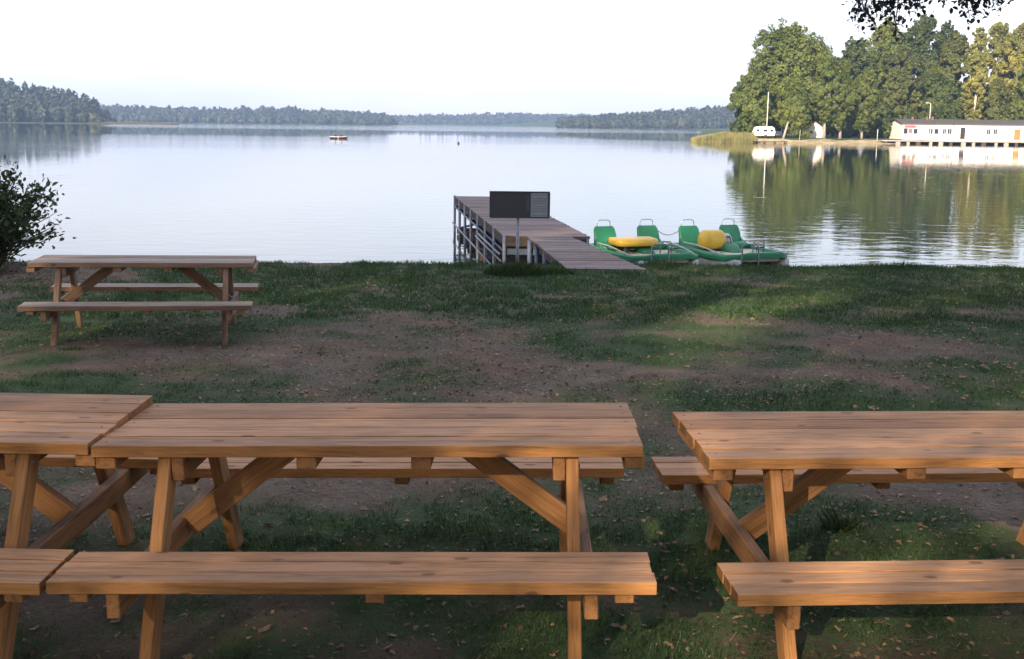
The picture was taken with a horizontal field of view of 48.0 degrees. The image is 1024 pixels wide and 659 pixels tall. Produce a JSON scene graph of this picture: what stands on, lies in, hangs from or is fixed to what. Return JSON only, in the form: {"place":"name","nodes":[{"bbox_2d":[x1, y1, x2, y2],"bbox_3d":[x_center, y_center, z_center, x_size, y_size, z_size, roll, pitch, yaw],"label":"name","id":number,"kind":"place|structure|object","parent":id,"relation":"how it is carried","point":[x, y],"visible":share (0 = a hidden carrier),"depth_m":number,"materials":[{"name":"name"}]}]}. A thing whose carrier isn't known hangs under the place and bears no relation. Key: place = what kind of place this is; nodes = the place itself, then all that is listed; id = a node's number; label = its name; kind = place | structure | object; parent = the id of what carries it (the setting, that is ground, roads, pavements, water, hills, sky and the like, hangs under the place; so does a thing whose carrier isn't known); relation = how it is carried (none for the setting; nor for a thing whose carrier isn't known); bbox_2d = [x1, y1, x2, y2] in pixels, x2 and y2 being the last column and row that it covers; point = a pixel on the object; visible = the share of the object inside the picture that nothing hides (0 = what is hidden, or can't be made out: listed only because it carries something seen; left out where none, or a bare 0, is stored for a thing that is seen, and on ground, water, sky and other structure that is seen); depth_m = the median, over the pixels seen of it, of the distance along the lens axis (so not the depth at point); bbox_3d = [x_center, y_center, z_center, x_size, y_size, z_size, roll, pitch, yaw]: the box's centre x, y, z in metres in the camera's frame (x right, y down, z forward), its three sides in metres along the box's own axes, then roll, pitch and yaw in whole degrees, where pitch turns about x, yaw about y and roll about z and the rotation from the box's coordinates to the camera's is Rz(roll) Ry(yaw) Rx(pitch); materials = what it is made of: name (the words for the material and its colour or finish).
{"place":"outdoors","nodes":[
{"label":"outdoors","id":0,"kind":"place"},
{"bbox_2d":[0,120,1023,658],"bbox_3d":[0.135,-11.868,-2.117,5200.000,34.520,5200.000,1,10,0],"label":"ground","id":1,"kind":"structure","parent":0,"point":[286,626],"depth_m":6.42,"materials":[{"name":"soil"}]},
{"bbox_2d":[0,154,75,266],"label":"shrub","id":2,"kind":"object","parent":1,"relation":"on","point":[15,217],"visible":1,"depth_m":16.56,"materials":[{"name":"green plant"}]},
{"bbox_2d":[0,78,117,122],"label":"wooded headland","id":3,"kind":"structure","parent":1,"relation":"on","point":[40,103],"depth_m":909.70,"materials":[{"name":"green plant"}]},
{"bbox_2d":[55,345,84,350],"bbox_3d":[-3.865,0.164,10.098,0.278,0.073,0.164,1,10,0],"label":"grass tuft","id":4,"kind":"object","parent":1,"relation":"on","point":[68,348],"visible":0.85,"depth_m":10.09,"materials":[{"name":"green plant"}]},
{"bbox_2d":[0,393,157,658],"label":"picnic table","id":5,"kind":"object","parent":1,"relation":"on","point":[37,430],"visible":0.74,"depth_m":4.40,"materials":[{"name":"brown wood"}]},
{"bbox_2d":[88,122,178,123],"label":"reeds","id":6,"kind":"object","parent":1,"relation":"on","point":[137,122],"visible":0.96,"depth_m":891.54,"materials":[{"name":"green plant"}]},
{"bbox_2d":[17,255,258,345],"bbox_3d":[-3.477,-0.263,11.013,2.036,0.831,1.621,0,10,-10],"label":"picnic table","id":7,"kind":"object","parent":1,"relation":"on","point":[228,305],"visible":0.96,"depth_m":10.72,"materials":[{"name":"brown wood"}]},
{"bbox_2d":[182,653,193,658],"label":"fallen leaf","id":8,"kind":"object","parent":1,"relation":"on","point":[189,655],"visible":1,"depth_m":4.13,"materials":[{"name":"brown plant"}]},
{"bbox_2d":[192,485,200,490],"bbox_3d":[-1.658,0.833,6.041,0.049,0.013,0.057,1,29,-18],"label":"fallen leaf","id":9,"kind":"object","parent":1,"relation":"on","point":[195,487],"visible":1,"depth_m":6.05,"materials":[{"name":"beige plant"}]},
{"bbox_2d":[99,103,397,124],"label":"woods","id":10,"kind":"object","parent":1,"relation":"on","point":[242,114],"visible":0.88,"depth_m":1607.72,"materials":[{"name":"green plant"}]},
{"bbox_2d":[261,624,270,630],"bbox_3d":[-0.932,1.130,4.365,0.041,0.012,0.047,-4,11,-25],"label":"fallen leaf","id":11,"kind":"object","parent":1,"relation":"on","point":[265,628],"visible":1,"depth_m":4.36,"materials":[{"name":"brown plant"}]},
{"bbox_2d":[46,403,656,658],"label":"picnic table","id":12,"kind":"object","parent":1,"relation":"on","point":[237,452],"visible":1,"depth_m":4.17,"materials":[{"name":"brown wood"}]},
{"bbox_2d":[393,112,605,124],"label":"woods","id":13,"kind":"object","parent":1,"relation":"on","point":[497,118],"visible":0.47,"depth_m":2297.03,"materials":[{"name":"green plant"}]},
{"bbox_2d":[0,263,1023,658],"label":"leaf litter","id":14,"kind":"object","parent":1,"relation":"on","point":[390,609],"visible":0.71,"depth_m":9.10,"materials":[{"name":"brown plant"}]},
{"bbox_2d":[0,267,1023,658],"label":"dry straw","id":15,"kind":"object","parent":1,"relation":"on","point":[496,485],"visible":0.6,"depth_m":8.19,"materials":[{"name":"beige plant"}]},
{"bbox_2d":[482,258,547,276],"bbox_3d":[0.049,-0.911,16.846,0.991,0.273,0.654,1,10,0],"label":"grass tuft","id":16,"kind":"object","parent":1,"relation":"on","point":[520,269],"visible":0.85,"depth_m":16.73,"materials":[{"name":"green plant"}]},
{"bbox_2d":[489,191,549,264],"bbox_3d":[0.106,-1.264,16.857,0.881,1.517,0.075,0,10,-1],"label":"information board","id":17,"kind":"object","parent":1,"relation":"on","point":[517,205],"visible":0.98,"depth_m":16.73,"materials":[{"name":"metal"}]},
{"bbox_2d":[452,195,646,270],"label":"jetty","id":18,"kind":"object","parent":1,"relation":"on","point":[488,240],"visible":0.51,"depth_m":23.34,"materials":[{"name":"brown wood"}]},
{"bbox_2d":[538,265,574,274],"bbox_3d":[0.617,-0.886,17.014,0.637,0.165,0.416,1,10,0],"label":"grass tuft","id":19,"kind":"object","parent":1,"relation":"on","point":[560,270],"visible":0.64,"depth_m":16.95,"materials":[{"name":"green plant"}]},
{"bbox_2d":[599,496,608,500],"bbox_3d":[0.474,0.879,5.952,0.054,0.011,0.047,-18,36,-26],"label":"fallen leaf","id":20,"kind":"object","parent":1,"relation":"on","point":[603,498],"visible":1,"depth_m":5.96,"materials":[{"name":"beige plant"}]},
{"bbox_2d":[555,105,736,128],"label":"woods","id":21,"kind":"object","parent":1,"relation":"on","point":[715,117],"visible":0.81,"depth_m":1248.23,"materials":[{"name":"green plant"}]},
{"bbox_2d":[690,131,757,142],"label":"reeds","id":22,"kind":"object","parent":1,"relation":"on","point":[738,137],"visible":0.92,"depth_m":239.01,"materials":[{"name":"plant"}]},
{"bbox_2d":[695,534,767,545],"bbox_3d":[1.063,0.984,5.402,0.482,0.048,0.295,1,10,0],"label":"grass tuft","id":23,"kind":"object","parent":1,"relation":"on","point":[757,538],"visible":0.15,"depth_m":5.37,"materials":[{"name":"green plant"}]},
{"bbox_2d":[729,119,743,132],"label":"bush","id":24,"kind":"object","parent":1,"relation":"on","point":[734,125],"visible":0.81,"depth_m":247.52,"materials":[{"name":"green plant"}]},
{"bbox_2d":[726,66,776,137],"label":"broadleaf tree","id":25,"kind":"object","parent":1,"relation":"on","point":[747,103],"visible":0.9,"depth_m":247.62,"materials":[{"name":"green plant"}]},
{"bbox_2d":[752,126,774,137],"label":"caravan","id":26,"kind":"object","parent":1,"relation":"on","point":[764,131],"visible":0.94,"depth_m":243.38,"materials":[{"name":"white metal"}]},
{"bbox_2d":[753,141,787,142],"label":"landing","id":27,"kind":"object","parent":1,"relation":"on","point":[770,141],"visible":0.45,"depth_m":237.28,"materials":[{"name":"brown wood"}]},
{"bbox_2d":[774,131,782,137],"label":"parked car","id":28,"kind":"object","parent":1,"relation":"on","point":[778,133],"visible":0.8,"depth_m":244.19,"materials":[{"name":"paint"}]},
{"bbox_2d":[782,122,788,137],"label":"trunk","id":29,"kind":"object","parent":1,"relation":"on","point":[784,133],"visible":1,"depth_m":243.13,"materials":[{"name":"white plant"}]},
{"bbox_2d":[745,17,834,136],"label":"broadleaf tree","id":30,"kind":"object","parent":1,"relation":"on","point":[785,57],"visible":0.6,"depth_m":256.95,"materials":[{"name":"green plant"}]},
{"bbox_2d":[774,74,811,137],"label":"broadleaf tree","id":31,"kind":"object","parent":1,"relation":"on","point":[794,111],"visible":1,"depth_m":244.16,"materials":[{"name":"green plant"}]},
{"bbox_2d":[791,130,800,137],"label":"bush","id":32,"kind":"object","parent":1,"relation":"on","point":[796,133],"visible":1,"depth_m":244.79,"materials":[{"name":"green plant"}]},
{"bbox_2d":[800,130,811,137],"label":"bush","id":33,"kind":"object","parent":1,"relation":"on","point":[806,134],"visible":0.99,"depth_m":245.78,"materials":[{"name":"green plant"}]},
{"bbox_2d":[804,121,822,137],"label":"hut","id":34,"kind":"object","parent":1,"relation":"on","point":[816,129],"visible":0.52,"depth_m":253.11,"materials":[{"name":"white paint"}]},
{"bbox_2d":[816,130,819,137],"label":"door","id":35,"kind":"structure","parent":34,"relation":"in","point":[817,131],"depth_m":253.19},
{"bbox_2d":[808,54,847,138],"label":"broadleaf tree","id":36,"kind":"object","parent":1,"relation":"on","point":[827,77],"visible":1,"depth_m":243.47,"materials":[{"name":"green plant"}]},
{"bbox_2d":[826,122,836,136],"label":"bush","id":37,"kind":"object","parent":1,"relation":"on","point":[832,131],"visible":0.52,"depth_m":259.24,"materials":[{"name":"green plant"}]},
{"bbox_2d":[651,411,1023,658],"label":"picnic table","id":38,"kind":"object","parent":1,"relation":"on","point":[792,461],"visible":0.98,"depth_m":4.36,"materials":[{"name":"brown wood"}]},
{"bbox_2d":[817,506,867,532],"bbox_3d":[1.595,0.917,5.571,0.247,0.142,0.171,-2,11,-17],"label":"grass tuft","id":39,"kind":"object","parent":1,"relation":"on","point":[841,523],"visible":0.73,"depth_m":5.55,"materials":[{"name":"green plant"}]},
{"bbox_2d":[830,60,856,138],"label":"broadleaf tree","id":40,"kind":"object","parent":1,"relation":"on","point":[839,123],"visible":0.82,"depth_m":244.75,"materials":[{"name":"green plant"}]},
{"bbox_2d":[841,123,853,137],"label":"bush","id":41,"kind":"object","parent":1,"relation":"on","point":[847,131],"visible":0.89,"depth_m":256.94,"materials":[{"name":"green plant"}]},
{"bbox_2d":[836,116,859,135],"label":"broadleaf tree","id":42,"kind":"object","parent":1,"relation":"on","point":[856,132],"visible":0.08,"depth_m":269.77,"materials":[{"name":"green plant"}]},
{"bbox_2d":[834,36,879,89],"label":"broadleaf tree","id":43,"kind":"object","parent":1,"relation":"on","point":[854,55],"visible":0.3,"depth_m":274.96,"materials":[{"name":"green plant"}]},
{"bbox_2d":[847,70,881,138],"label":"broadleaf tree","id":44,"kind":"object","parent":1,"relation":"on","point":[866,111],"visible":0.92,"depth_m":248.25,"materials":[{"name":"green plant"}]},
{"bbox_2d":[863,122,881,137],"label":"bush","id":45,"kind":"object","parent":1,"relation":"on","point":[874,127],"visible":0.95,"depth_m":257.63,"materials":[{"name":"green plant"}]},
{"bbox_2d":[868,88,896,136],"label":"broadleaf tree","id":46,"kind":"object","parent":1,"relation":"on","point":[887,108],"visible":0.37,"depth_m":265.30,"materials":[{"name":"green plant"}]},
{"bbox_2d":[878,117,892,137],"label":"bush","id":47,"kind":"object","parent":1,"relation":"on","point":[885,125],"visible":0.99,"depth_m":256.82,"materials":[{"name":"green plant"}]},
{"bbox_2d":[855,16,919,130],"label":"broadleaf tree","id":48,"kind":"object","parent":1,"relation":"on","point":[882,50],"visible":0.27,"depth_m":279.77,"materials":[{"name":"green plant"}]},
{"bbox_2d":[883,46,923,118],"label":"broadleaf tree","id":49,"kind":"object","parent":1,"relation":"on","point":[903,84],"visible":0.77,"depth_m":263.77,"materials":[{"name":"green plant"}]},
{"bbox_2d":[894,99,922,118],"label":"bush","id":50,"kind":"object","parent":1,"relation":"on","point":[909,113],"visible":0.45,"depth_m":262.48,"materials":[{"name":"green plant"}]},
{"bbox_2d":[902,13,945,113],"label":"broadleaf tree","id":51,"kind":"object","parent":1,"relation":"on","point":[921,35],"visible":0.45,"depth_m":285.17,"materials":[{"name":"green plant"}]},
{"bbox_2d":[841,0,1013,44],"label":"overhanging tree","id":52,"kind":"object","parent":1,"relation":"on","point":[879,5],"visible":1,"depth_m":12.53,"materials":[{"name":"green plant"}]},
{"bbox_2d":[914,70,957,118],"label":"broadleaf tree","id":53,"kind":"object","parent":1,"relation":"on","point":[935,88],"visible":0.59,"depth_m":266.23,"materials":[{"name":"green plant"}]},
{"bbox_2d":[931,19,954,58],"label":"broadleaf tree","id":54,"kind":"object","parent":1,"relation":"on","point":[946,28],"visible":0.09,"depth_m":294.50,"materials":[{"name":"green plant"}]},
{"bbox_2d":[928,100,961,118],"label":"bush","id":55,"kind":"object","parent":1,"relation":"on","point":[938,114],"visible":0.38,"depth_m":262.09,"materials":[{"name":"green plant"}]},
{"bbox_2d":[929,30,971,91],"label":"broadleaf tree","id":56,"kind":"object","parent":1,"relation":"on","point":[953,47],"visible":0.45,"depth_m":274.97,"materials":[{"name":"green plant"}]},
{"bbox_2d":[879,140,1023,144],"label":"quay","id":57,"kind":"structure","parent":1,"relation":"on","point":[962,142],"depth_m":244.35,"materials":[{"name":"concrete"}]},
{"bbox_2d":[888,116,1023,140],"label":"lakeside building","id":58,"kind":"structure","parent":1,"relation":"on","point":[932,128],"depth_m":250.23,"materials":[{"name":"paint"}]},
{"bbox_2d":[903,128,907,133],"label":"window","id":59,"kind":"structure","parent":58,"relation":"in","point":[905,130],"depth_m":250.12,"materials":[{"name":"grey glass"}]},
{"bbox_2d":[960,128,965,138],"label":"door","id":60,"kind":"structure","parent":58,"relation":"in","point":[962,133],"depth_m":250.18,"materials":[{"name":"grey metal"}]},
{"bbox_2d":[1014,129,1020,139],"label":"door","id":61,"kind":"structure","parent":58,"relation":"in","point":[1017,132],"depth_m":250.18,"materials":[{"name":"wood"}]},
{"bbox_2d":[951,82,978,118],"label":"broadleaf tree","id":62,"kind":"object","parent":1,"relation":"on","point":[957,97],"visible":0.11,"depth_m":269.04,"materials":[{"name":"green plant"}]},
{"bbox_2d":[960,27,989,119],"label":"broadleaf tree","id":63,"kind":"object","parent":1,"relation":"on","point":[975,62],"visible":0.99,"depth_m":260.89,"materials":[{"name":"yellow plant"}]},
{"bbox_2d":[980,77,1011,119],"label":"broadleaf tree","id":64,"kind":"object","parent":1,"relation":"on","point":[997,92],"visible":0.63,"depth_m":265.12,"materials":[{"name":"green plant"}]},
{"bbox_2d":[981,21,1014,99],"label":"broadleaf tree","id":65,"kind":"object","parent":1,"relation":"on","point":[1000,34],"visible":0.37,"depth_m":272.85,"materials":[{"name":"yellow plant"}]},
{"bbox_2d":[991,107,1014,119],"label":"bush","id":66,"kind":"object","parent":1,"relation":"on","point":[1003,116],"visible":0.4,"depth_m":262.39,"materials":[{"name":"green plant"}]},
{"bbox_2d":[998,22,1023,113],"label":"broadleaf tree","id":67,"kind":"object","parent":1,"relation":"on","point":[1014,63],"visible":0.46,"depth_m":267.41,"materials":[{"name":"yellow plant"}]},
{"bbox_2d":[1008,61,1023,119],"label":"broadleaf tree","id":68,"kind":"object","parent":1,"relation":"on","point":[1017,104],"visible":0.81,"depth_m":261.25,"materials":[{"name":"green plant"}]},
{"bbox_2d":[0,122,1023,266],"bbox_3d":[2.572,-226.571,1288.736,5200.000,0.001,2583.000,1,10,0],"label":"lake water","id":69,"kind":"structure","parent":0,"point":[310,193],"depth_m":58.51,"materials":[{"name":"blue liquid"}]},
{"bbox_2d":[330,136,347,138],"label":"rowing boat","id":70,"kind":"object","parent":69,"relation":"on","point":[337,137],"visible":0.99,"depth_m":228.54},
{"bbox_2d":[589,219,698,264],"bbox_3d":[2.839,-1.735,25.022,1.737,1.182,2.920,-3,11,-19],"label":"pedal boat","id":71,"kind":"object","parent":69,"relation":"on","point":[638,246],"visible":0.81,"depth_m":24.79,"materials":[{"name":"green plastic"}]},
{"bbox_2d":[651,244,669,262],"bbox_3d":[2.503,-0.637,19.587,0.310,1.651,0.030,1,10,0],"label":"mooring hoop","id":72,"kind":"object","parent":69,"relation":"on","point":[659,244],"visible":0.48,"depth_m":19.45,"materials":[{"name":"metal"}]},
{"bbox_2d":[667,218,788,266],"bbox_3d":[4.792,-1.783,25.416,1.737,1.182,2.920,-3,11,-20],"label":"pedal boat","id":73,"kind":"object","parent":69,"relation":"on","point":[724,244],"visible":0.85,"depth_m":25.26,"materials":[{"name":"green plastic"}]},
{"bbox_2d":[741,244,759,263],"bbox_3d":[4.086,-0.508,19.912,0.310,1.959,0.030,1,10,0],"label":"mooring hoop","id":74,"kind":"object","parent":69,"relation":"on","point":[742,253],"visible":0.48,"depth_m":19.76,"materials":[{"name":"metal"}]},
{"bbox_2d":[0,259,1023,658],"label":"grass","id":75,"kind":"structure","parent":0,"point":[514,305],"depth_m":11.07,"materials":[{"name":"green plant"}]},
{"bbox_2d":[0,258,1023,274],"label":"bank grass","id":76,"kind":"structure","parent":0,"point":[556,263],"depth_m":17.89,"materials":[{"name":"green plant"}]},
{"bbox_2d":[0,0,1023,116],"label":"sky","id":77,"kind":"structure","parent":0,"point":[391,57],"materials":[{"name":"white"}]}
]}

